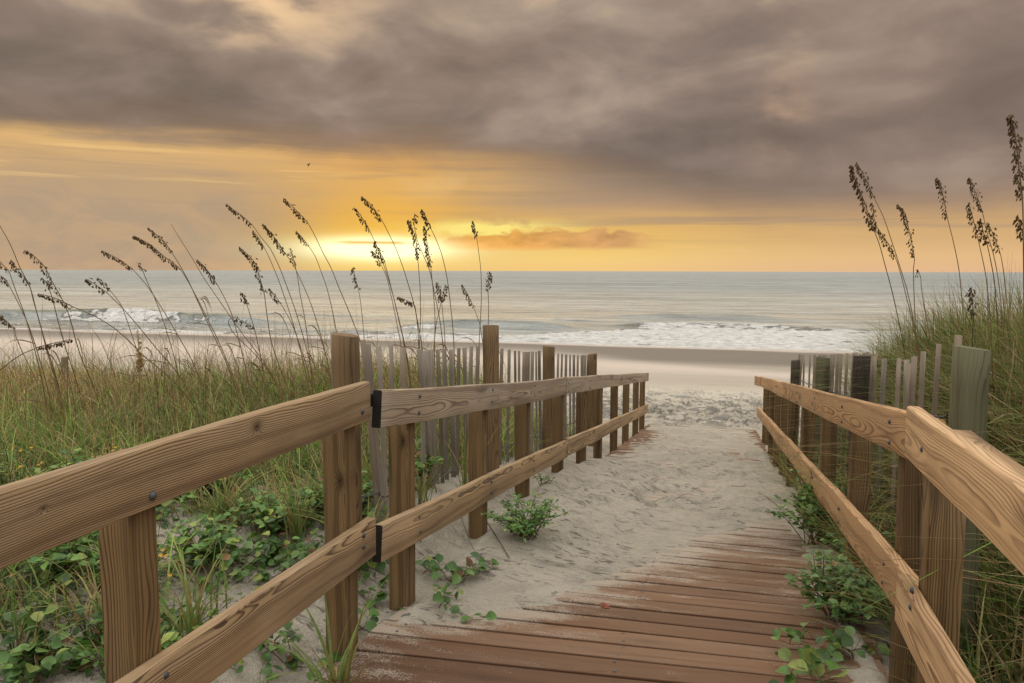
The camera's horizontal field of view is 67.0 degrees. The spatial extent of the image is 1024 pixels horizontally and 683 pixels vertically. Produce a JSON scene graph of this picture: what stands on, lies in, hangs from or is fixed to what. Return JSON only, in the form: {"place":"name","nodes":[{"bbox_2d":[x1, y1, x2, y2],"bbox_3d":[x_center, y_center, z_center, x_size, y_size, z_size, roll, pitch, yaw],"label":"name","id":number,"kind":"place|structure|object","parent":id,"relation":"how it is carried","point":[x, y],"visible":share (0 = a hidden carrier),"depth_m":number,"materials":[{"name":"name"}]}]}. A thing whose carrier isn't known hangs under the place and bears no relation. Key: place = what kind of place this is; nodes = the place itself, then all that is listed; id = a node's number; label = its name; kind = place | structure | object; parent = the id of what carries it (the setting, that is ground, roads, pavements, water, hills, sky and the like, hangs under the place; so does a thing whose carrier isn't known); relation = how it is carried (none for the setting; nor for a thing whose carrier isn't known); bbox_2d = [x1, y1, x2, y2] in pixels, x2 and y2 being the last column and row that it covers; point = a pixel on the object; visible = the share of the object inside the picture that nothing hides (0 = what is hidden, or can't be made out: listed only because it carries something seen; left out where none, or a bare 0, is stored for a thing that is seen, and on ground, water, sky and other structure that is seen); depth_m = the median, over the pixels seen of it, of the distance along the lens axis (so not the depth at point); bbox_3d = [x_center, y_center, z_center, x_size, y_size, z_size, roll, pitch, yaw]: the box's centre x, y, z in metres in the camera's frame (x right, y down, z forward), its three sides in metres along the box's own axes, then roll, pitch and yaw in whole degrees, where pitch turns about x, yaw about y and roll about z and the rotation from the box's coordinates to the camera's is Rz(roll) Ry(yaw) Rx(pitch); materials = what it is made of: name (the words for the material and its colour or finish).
{"place":"outdoors","nodes":[
{"label":"outdoors","id":0,"kind":"place"},
{"bbox_2d":[0,328,1020,682],"bbox_3d":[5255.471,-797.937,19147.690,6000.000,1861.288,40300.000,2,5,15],"label":"sand ground","id":1,"kind":"structure","parent":0,"point":[610,524],"depth_m":5.85,"materials":[{"name":"sand"}]},
{"bbox_2d":[0,445,42,484],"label":"flowering weed","id":2,"kind":"object","parent":1,"relation":"on","point":[12,472],"visible":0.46,"depth_m":4.06,"materials":[{"name":"green plant"}]},
{"bbox_2d":[0,316,57,454],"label":"sea oat","id":3,"kind":"object","parent":1,"relation":"on","point":[4,321],"visible":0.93,"depth_m":5.00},
{"bbox_2d":[0,275,64,430],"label":"sea oat","id":4,"kind":"object","parent":1,"relation":"on","point":[5,282],"visible":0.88,"depth_m":5.50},
{"bbox_2d":[0,261,68,413],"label":"sea oat","id":5,"kind":"object","parent":1,"relation":"on","point":[6,269],"visible":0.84,"depth_m":5.66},
{"bbox_2d":[0,339,72,369],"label":"sea oat","id":6,"kind":"object","parent":1,"relation":"on","point":[49,347],"visible":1,"depth_m":5.10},
{"bbox_2d":[0,226,76,418],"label":"sea oat","id":7,"kind":"object","parent":1,"relation":"on","point":[42,332],"visible":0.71,"depth_m":5.54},
{"bbox_2d":[9,260,93,421],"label":"sea oat","id":8,"kind":"object","parent":1,"relation":"on","point":[14,266],"visible":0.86,"depth_m":5.61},
{"bbox_2d":[0,589,104,682],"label":"creeping vine","id":9,"kind":"object","parent":1,"relation":"on","point":[28,667],"visible":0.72,"depth_m":2.73,"materials":[{"name":"green plant"}]},
{"bbox_2d":[9,530,99,583],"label":"leafy shrub","id":10,"kind":"object","parent":1,"relation":"on","point":[59,557],"visible":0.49,"depth_m":3.26,"materials":[{"name":"green plant"}]},
{"bbox_2d":[23,250,101,413],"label":"sea oat","id":11,"kind":"object","parent":1,"relation":"on","point":[34,257],"visible":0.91,"depth_m":5.60,"materials":[{"name":"plant"}]},
{"bbox_2d":[33,446,100,475],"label":"leafy shrub","id":12,"kind":"object","parent":1,"relation":"on","point":[78,457],"visible":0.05,"depth_m":4.22,"materials":[{"name":"green plant"}]},
{"bbox_2d":[40,277,93,417],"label":"sea oat","id":13,"kind":"object","parent":1,"relation":"on","point":[48,284],"visible":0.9,"depth_m":5.90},
{"bbox_2d":[1,555,178,647],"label":"grass tuft","id":14,"kind":"object","parent":1,"relation":"on","point":[97,610],"visible":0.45,"depth_m":2.91,"materials":[{"name":"plant"}]},
{"bbox_2d":[15,538,213,597],"bbox_3d":[-1.688,0.908,3.232,0.769,0.356,0.773,2,5,15],"label":"grass tuft","id":15,"kind":"object","parent":1,"relation":"on","point":[161,566],"visible":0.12,"depth_m":3.24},
{"bbox_2d":[0,540,242,618],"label":"creeping vine","id":16,"kind":"object","parent":1,"relation":"on","point":[51,574],"visible":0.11,"depth_m":3.27,"materials":[{"name":"green plant"}]},
{"bbox_2d":[38,294,204,424],"bbox_3d":[-2.667,0.242,5.424,1.080,1.169,0.086,-2,6,-24],"label":"sea oat","id":17,"kind":"object","parent":1,"relation":"on","point":[53,301],"visible":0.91,"depth_m":5.36,"materials":[{"name":"plant"}]},
{"bbox_2d":[96,277,156,412],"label":"sea oat","id":18,"kind":"object","parent":1,"relation":"on","point":[107,288],"visible":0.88,"depth_m":6.32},
{"bbox_2d":[76,630,181,680],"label":"leafy shrub","id":19,"kind":"object","parent":1,"relation":"on","point":[172,635],"visible":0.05,"depth_m":2.69,"materials":[{"name":"green plant"}]},
{"bbox_2d":[0,564,278,682],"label":"creeping vine","id":20,"kind":"object","parent":1,"relation":"on","point":[164,627],"visible":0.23,"depth_m":2.86,"materials":[{"name":"green plant"}]},
{"bbox_2d":[135,329,144,443],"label":"seed stem","id":21,"kind":"object","parent":1,"relation":"on","point":[139,363],"visible":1,"depth_m":4.30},
{"bbox_2d":[84,278,201,420],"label":"sea oat","id":22,"kind":"object","parent":1,"relation":"on","point":[89,284],"visible":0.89,"depth_m":5.89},
{"bbox_2d":[101,250,221,408],"bbox_3d":[-2.860,0.009,6.233,1.002,1.486,0.215,1,5,5],"label":"sea oat","id":23,"kind":"object","parent":1,"relation":"on","point":[118,261],"visible":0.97,"depth_m":6.24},
{"bbox_2d":[138,263,197,399],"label":"sea oat","id":24,"kind":"object","parent":1,"relation":"on","point":[139,266],"visible":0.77,"depth_m":6.37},
{"bbox_2d":[132,235,244,412],"bbox_3d":[-2.461,-0.004,5.872,0.922,1.600,0.219,2,5,15],"label":"sea oat","id":25,"kind":"object","parent":1,"relation":"on","point":[154,250],"visible":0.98,"depth_m":5.90,"materials":[{"name":"plant"}]},
{"bbox_2d":[147,227,241,412],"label":"sea oat","id":26,"kind":"object","parent":1,"relation":"on","point":[159,239],"visible":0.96,"depth_m":6.16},
{"bbox_2d":[165,513,243,566],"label":"leafy shrub","id":27,"kind":"object","parent":1,"relation":"on","point":[210,534],"visible":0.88,"depth_m":3.57,"materials":[{"name":"green plant"}]},
{"bbox_2d":[156,486,256,534],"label":"creeping vine","id":28,"kind":"object","parent":1,"relation":"on","point":[166,512],"visible":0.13,"depth_m":4.01,"materials":[{"name":"green plant"}]},
{"bbox_2d":[159,540,258,637],"bbox_3d":[-1.194,0.967,2.898,0.605,0.385,0.397,2,5,15],"label":"grass tuft","id":29,"kind":"object","parent":1,"relation":"on","point":[193,619],"visible":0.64,"depth_m":2.88,"materials":[{"name":"plant"}]},
{"bbox_2d":[180,470,258,502],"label":"leafy shrub","id":30,"kind":"object","parent":1,"relation":"on","point":[190,495],"visible":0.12,"depth_m":4.47,"materials":[{"name":"green plant"}]},
{"bbox_2d":[0,396,438,682],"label":"green undergrowth","id":31,"kind":"object","parent":1,"relation":"on","point":[6,602],"visible":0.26,"depth_m":4.09,"materials":[{"name":"green plant"}]},
{"bbox_2d":[172,226,290,401],"bbox_3d":[-2.192,-0.071,6.066,1.122,1.701,0.040,2,5,17],"label":"sea oat","id":32,"kind":"object","parent":1,"relation":"on","point":[243,334],"visible":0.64,"depth_m":6.02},
{"bbox_2d":[196,260,268,410],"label":"sea oat","id":33,"kind":"object","parent":1,"relation":"on","point":[205,270],"visible":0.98,"depth_m":6.00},
{"bbox_2d":[166,462,303,520],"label":"grass tuft","id":34,"kind":"object","parent":1,"relation":"on","point":[226,506],"visible":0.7,"depth_m":4.18,"materials":[{"name":"plant"}]},
{"bbox_2d":[187,480,323,542],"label":"creeping vine","id":35,"kind":"object","parent":1,"relation":"on","point":[203,521],"visible":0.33,"depth_m":3.95,"materials":[{"name":"green plant"}]},
{"bbox_2d":[228,316,284,399],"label":"sea oat","id":36,"kind":"object","parent":1,"relation":"on","point":[237,318],"visible":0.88,"depth_m":5.95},
{"bbox_2d":[175,527,366,594],"bbox_3d":[-1.124,0.991,3.571,1.001,0.151,0.609,0,5,0],"label":"creeping vine","id":37,"kind":"object","parent":1,"relation":"on","point":[236,552],"visible":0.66,"depth_m":3.58,"materials":[{"name":"green plant"}]},
{"bbox_2d":[224,486,318,536],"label":"leafy shrub","id":38,"kind":"object","parent":1,"relation":"on","point":[261,505],"visible":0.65,"depth_m":4.00,"materials":[{"name":"green plant"}]},
{"bbox_2d":[239,247,307,399],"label":"sea oat","id":39,"kind":"object","parent":1,"relation":"on","point":[246,255],"visible":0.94,"depth_m":5.52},
{"bbox_2d":[225,203,328,393],"bbox_3d":[-1.901,-0.161,6.176,0.898,1.891,0.207,1,5,13],"label":"sea oat","id":40,"kind":"object","parent":1,"relation":"on","point":[233,211],"visible":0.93,"depth_m":6.16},
{"bbox_2d":[252,231,309,395],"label":"sea oat","id":41,"kind":"object","parent":1,"relation":"on","point":[259,243],"visible":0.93,"depth_m":6.25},
{"bbox_2d":[247,465,322,544],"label":"grass tuft","id":42,"kind":"object","parent":1,"relation":"on","point":[295,526],"visible":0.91,"depth_m":3.87,"materials":[{"name":"plant"}]},
{"bbox_2d":[0,287,588,472],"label":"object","id":43,"kind":"object","parent":1,"relation":"on","point":[231,396],"visible":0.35,"depth_m":6.32,"materials":[{"name":"green plant"}]},
{"bbox_2d":[262,223,331,389],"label":"sea oat","id":44,"kind":"object","parent":1,"relation":"on","point":[269,233],"visible":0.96,"depth_m":6.09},
{"bbox_2d":[268,288,326,393],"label":"sea oat","id":45,"kind":"object","parent":1,"relation":"on","point":[270,291],"visible":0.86,"depth_m":6.29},
{"bbox_2d":[211,577,387,682],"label":"grass tuft","id":46,"kind":"object","parent":1,"relation":"on","point":[345,668],"visible":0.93,"depth_m":2.69,"materials":[{"name":"plant"}]},
{"bbox_2d":[258,620,341,679],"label":"creeping vine","id":47,"kind":"object","parent":1,"relation":"on","point":[292,659],"visible":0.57,"depth_m":2.84,"materials":[{"name":"green plant"}]},
{"bbox_2d":[279,248,330,398],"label":"sea oat","id":48,"kind":"object","parent":1,"relation":"on","point":[294,262],"visible":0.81,"depth_m":6.10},
{"bbox_2d":[0,331,610,491],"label":"dune grass","id":49,"kind":"structure","parent":1,"relation":"on","point":[6,428],"depth_m":6.15,"materials":[{"name":"plant"}]},
{"bbox_2d":[248,452,370,514],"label":"grass tuft","id":50,"kind":"object","parent":1,"relation":"on","point":[319,495],"visible":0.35,"depth_m":4.25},
{"bbox_2d":[241,539,403,611],"bbox_3d":[-0.842,1.050,3.479,0.725,0.258,0.555,-1,5,-8],"label":"creeping vine","id":51,"kind":"object","parent":1,"relation":"on","point":[286,561],"visible":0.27,"depth_m":3.49,"materials":[{"name":"green plant"}]},
{"bbox_2d":[295,231,362,373],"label":"sea oat","id":52,"kind":"object","parent":1,"relation":"on","point":[300,237],"visible":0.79,"depth_m":6.38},
{"bbox_2d":[293,470,372,510],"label":"leafy shrub","id":53,"kind":"object","parent":1,"relation":"on","point":[366,489],"visible":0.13,"depth_m":4.27,"materials":[{"name":"green plant"}]},
{"bbox_2d":[283,198,389,380],"bbox_3d":[-1.327,-0.098,6.058,0.844,2.005,0.220,-2,6,-27],"label":"sea oat","id":54,"kind":"object","parent":1,"relation":"on","point":[294,209],"visible":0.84,"depth_m":5.98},
{"bbox_2d":[298,476,420,536],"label":"creeping vine","id":55,"kind":"object","parent":1,"relation":"on","point":[371,508],"visible":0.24,"depth_m":4.10,"materials":[{"name":"green plant"}]},
{"bbox_2d":[358,608,379,630],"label":"creeping vine","id":56,"kind":"object","parent":1,"relation":"on","point":[374,614],"visible":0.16,"depth_m":3.21,"materials":[{"name":"green plant"}]},
{"bbox_2d":[361,428,388,488],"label":"grass tuft","id":57,"kind":"object","parent":1,"relation":"on","point":[369,475],"visible":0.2,"depth_m":4.55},
{"bbox_2d":[352,208,416,439],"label":"sea oat","id":58,"kind":"object","parent":1,"relation":"on","point":[360,220],"visible":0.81,"depth_m":6.09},
{"bbox_2d":[370,250,416,382],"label":"sea oat","id":59,"kind":"object","parent":1,"relation":"on","point":[375,256],"visible":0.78,"depth_m":6.14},
{"bbox_2d":[361,196,426,386],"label":"sea oat","id":60,"kind":"object","parent":1,"relation":"on","point":[371,208],"visible":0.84,"depth_m":5.98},
{"bbox_2d":[373,241,435,388],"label":"sea oat","id":61,"kind":"object","parent":1,"relation":"on","point":[376,250],"visible":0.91,"depth_m":5.86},
{"bbox_2d":[387,439,443,489],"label":"leafy shrub","id":62,"kind":"object","parent":1,"relation":"on","point":[430,462],"visible":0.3,"depth_m":4.70,"materials":[{"name":"green plant"}]},
{"bbox_2d":[399,220,436,447],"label":"sea oat","id":63,"kind":"object","parent":1,"relation":"on","point":[412,231],"visible":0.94,"depth_m":5.93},
{"bbox_2d":[422,226,448,384],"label":"sea oat","id":64,"kind":"object","parent":1,"relation":"on","point":[426,250],"visible":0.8,"depth_m":5.85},
{"bbox_2d":[415,454,458,504],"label":"grass tuft","id":65,"kind":"object","parent":1,"relation":"on","point":[424,494],"visible":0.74,"depth_m":4.37,"materials":[{"name":"plant"}]},
{"bbox_2d":[411,213,462,441],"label":"sea oat","id":66,"kind":"object","parent":1,"relation":"on","point":[414,219],"visible":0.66,"depth_m":6.09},
{"bbox_2d":[420,210,476,385],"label":"sea oat","id":67,"kind":"object","parent":1,"relation":"on","point":[424,218],"visible":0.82,"depth_m":5.92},
{"bbox_2d":[415,551,498,583],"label":"creeping vine","id":68,"kind":"object","parent":1,"relation":"on","point":[452,566],"visible":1,"depth_m":3.72,"materials":[{"name":"green plant"}]},
{"bbox_2d":[330,325,596,569],"bbox_3d":[0.128,0.872,6.944,0.172,2.437,7.013,2,5,15],"label":"sand fence","id":69,"kind":"object","parent":1,"relation":"on","point":[345,359],"visible":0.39,"depth_m":5.10,"materials":[{"name":"weathered wood"},{"name":"wire"}]},
{"bbox_2d":[433,583,496,621],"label":"creeping vine","id":70,"kind":"object","parent":1,"relation":"on","point":[438,597],"visible":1,"depth_m":3.28,"materials":[{"name":"green plant"}]},
{"bbox_2d":[444,413,503,484],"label":"grass tuft","id":71,"kind":"object","parent":1,"relation":"on","point":[464,480],"visible":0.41,"depth_m":4.95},
{"bbox_2d":[460,221,508,379],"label":"sea oat","id":72,"kind":"object","parent":1,"relation":"on","point":[474,230],"visible":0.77,"depth_m":6.32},
{"bbox_2d":[481,491,568,542],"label":"leafy shrub","id":73,"kind":"object","parent":1,"relation":"on","point":[523,524],"visible":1,"depth_m":4.37,"materials":[{"name":"green plant"}]},
{"bbox_2d":[316,424,888,682],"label":"boardwalk","id":74,"kind":"structure","parent":1,"relation":"on","point":[707,624],"depth_m":3.17,"materials":[{"name":"brown wood"}]},
{"bbox_2d":[0,381,375,682],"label":"wooden railing","id":75,"kind":"object","parent":74,"relation":"attached to","point":[115,498],"visible":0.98,"depth_m":1.92,"materials":[{"name":"brown wood"}]},
{"bbox_2d":[370,373,648,610],"bbox_3d":[0.875,1.078,8.326,0.139,2.738,11.229,2,5,15],"label":"wooden railing","id":76,"kind":"object","parent":74,"relation":"attached to","point":[404,528],"visible":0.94,"depth_m":4.35,"materials":[{"name":"brown wood"}]},
{"bbox_2d":[768,647,848,682],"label":"creeping vine","id":77,"kind":"object","parent":74,"relation":"on","point":[802,666],"visible":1,"depth_m":2.65,"materials":[{"name":"green plant"}]},
{"bbox_2d":[754,376,945,682],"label":"wooden railing","id":78,"kind":"object","parent":74,"relation":"attached to","point":[863,422],"visible":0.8,"depth_m":3.62,"materials":[{"name":"brown wood"}]},
{"bbox_2d":[895,406,1023,682],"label":"wooden railing","id":79,"kind":"object","parent":74,"relation":"attached to","point":[977,481],"visible":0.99,"depth_m":1.94,"materials":[{"name":"brown wood"}]},
{"bbox_2d":[737,431,840,495],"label":"grass tuft","id":80,"kind":"object","parent":1,"relation":"on","point":[789,469],"visible":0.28,"depth_m":6.35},
{"bbox_2d":[740,446,846,512],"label":"grass tuft","id":81,"kind":"object","parent":1,"relation":"on","point":[794,477],"visible":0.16,"depth_m":5.47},
{"bbox_2d":[766,469,846,545],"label":"leafy shrub","id":82,"kind":"object","parent":1,"relation":"on","point":[808,505],"visible":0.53,"depth_m":4.81,"materials":[{"name":"green plant"}]},
{"bbox_2d":[599,261,1023,682],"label":"dune grass","id":83,"kind":"structure","parent":1,"relation":"on","point":[981,324],"depth_m":4.89,"materials":[{"name":"plant"}]},
{"bbox_2d":[740,495,887,617],"bbox_3d":[1.653,0.997,3.593,0.791,0.561,1.086,-4,6,-35],"label":"grass tuft","id":84,"kind":"object","parent":1,"relation":"on","point":[846,544],"visible":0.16,"depth_m":3.62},
{"bbox_2d":[738,457,896,561],"bbox_3d":[1.935,0.930,4.219,1.096,0.684,1.224,-2,6,-24],"label":"grass tuft","id":85,"kind":"object","parent":1,"relation":"on","point":[841,534],"visible":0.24,"depth_m":4.34,"materials":[{"name":"plant"}]},
{"bbox_2d":[739,451,895,516],"bbox_3d":[1.934,0.957,4.745,1.207,0.626,1.294,2,5,15],"label":"grass tuft","id":86,"kind":"object","parent":1,"relation":"on","point":[840,481],"visible":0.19,"depth_m":4.76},
{"bbox_2d":[771,622,889,676],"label":"creeping vine","id":87,"kind":"object","parent":1,"relation":"on","point":[844,638],"visible":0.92,"depth_m":2.97,"materials":[{"name":"green plant"}]},
{"bbox_2d":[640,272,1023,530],"bbox_3d":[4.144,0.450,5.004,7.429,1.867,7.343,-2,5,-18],"label":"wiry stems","id":88,"kind":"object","parent":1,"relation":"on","point":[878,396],"visible":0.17,"depth_m":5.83,"materials":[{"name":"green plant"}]},
{"bbox_2d":[784,549,887,623],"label":"leafy shrub","id":89,"kind":"object","parent":1,"relation":"on","point":[827,600],"visible":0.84,"depth_m":3.37,"materials":[{"name":"green plant"}]},
{"bbox_2d":[819,531,894,576],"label":"leafy shrub","id":90,"kind":"object","parent":1,"relation":"on","point":[843,540],"visible":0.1,"depth_m":4.04,"materials":[{"name":"green plant"}]},
{"bbox_2d":[775,528,996,637],"bbox_3d":[1.484,0.982,3.069,0.814,0.539,0.793,4,6,33],"label":"grass tuft","id":91,"kind":"object","parent":1,"relation":"on","point":[853,582],"visible":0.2,"depth_m":3.08,"materials":[{"name":"plant"}]},
{"bbox_2d":[790,335,990,666],"bbox_3d":[2.721,0.916,6.604,0.183,2.475,7.765,2,5,15],"label":"sand fence","id":92,"kind":"object","parent":1,"relation":"on","point":[969,387],"visible":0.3,"depth_m":3.60,"materials":[{"name":"grey wood"}]},
{"bbox_2d":[849,165,943,405],"bbox_3d":[2.454,0.037,5.150,0.955,2.303,0.297,-2,6,-22],"label":"sea oat","id":93,"kind":"object","parent":1,"relation":"on","point":[852,179],"visible":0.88,"depth_m":4.88,"materials":[{"name":"plant"}]},
{"bbox_2d":[855,162,950,408],"bbox_3d":[2.744,-0.068,5.353,0.761,2.369,0.205,2,6,19],"label":"sea oat","id":94,"kind":"object","parent":1,"relation":"on","point":[861,175],"visible":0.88,"depth_m":5.37,"materials":[{"name":"plant"}]},
{"bbox_2d":[869,203,941,408],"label":"sea oat","id":95,"kind":"object","parent":1,"relation":"on","point":[880,233],"visible":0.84,"depth_m":5.46,"materials":[{"name":"plant"}]},
{"bbox_2d":[886,204,949,419],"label":"sea oat","id":96,"kind":"object","parent":1,"relation":"on","point":[903,216],"visible":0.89,"depth_m":5.07,"materials":[{"name":"plant"}]},
{"bbox_2d":[902,269,949,384],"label":"sea oat","id":97,"kind":"object","parent":1,"relation":"on","point":[928,330],"visible":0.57,"depth_m":5.11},
{"bbox_2d":[840,468,1023,614],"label":"grass tuft","id":98,"kind":"object","parent":1,"relation":"on","point":[979,561],"visible":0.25,"depth_m":3.07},
{"bbox_2d":[942,287,978,373],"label":"seed stem","id":99,"kind":"object","parent":1,"relation":"on","point":[973,314],"visible":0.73,"depth_m":4.49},
{"bbox_2d":[935,178,1001,407],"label":"sea oat","id":100,"kind":"object","parent":1,"relation":"on","point":[938,183],"visible":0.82,"depth_m":5.14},
{"bbox_2d":[977,218,1003,381],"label":"sea oat","id":101,"kind":"object","parent":1,"relation":"on","point":[979,222],"visible":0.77,"depth_m":4.89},
{"bbox_2d":[965,202,1016,398],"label":"sea oat","id":102,"kind":"object","parent":1,"relation":"on","point":[969,213],"visible":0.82,"depth_m":5.12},
{"bbox_2d":[967,177,1020,396],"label":"sea oat","id":103,"kind":"object","parent":1,"relation":"on","point":[969,182],"visible":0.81,"depth_m":5.20,"materials":[{"name":"plant"}]},
{"bbox_2d":[986,222,1022,400],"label":"sea oat","id":104,"kind":"object","parent":1,"relation":"on","point":[993,233],"visible":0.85,"depth_m":5.19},
{"bbox_2d":[987,216,1022,345],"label":"sea oat","id":105,"kind":"object","parent":1,"relation":"on","point":[1018,228],"visible":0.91,"depth_m":4.43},
{"bbox_2d":[990,114,1023,464],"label":"sea oat","id":106,"kind":"object","parent":1,"relation":"on","point":[1012,128],"visible":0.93,"depth_m":3.92,"materials":[{"name":"plant"}]},
{"bbox_2d":[0,270,1022,352],"bbox_3d":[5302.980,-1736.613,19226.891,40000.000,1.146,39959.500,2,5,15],"label":"sea","id":107,"kind":"structure","parent":0,"point":[749,310],"depth_m":101.66,"materials":[{"name":"grey liquid"}]},
{"bbox_2d":[0,0,1023,271],"label":"sky","id":108,"kind":"structure","parent":0,"point":[572,135],"materials":[{"name":"grey"}]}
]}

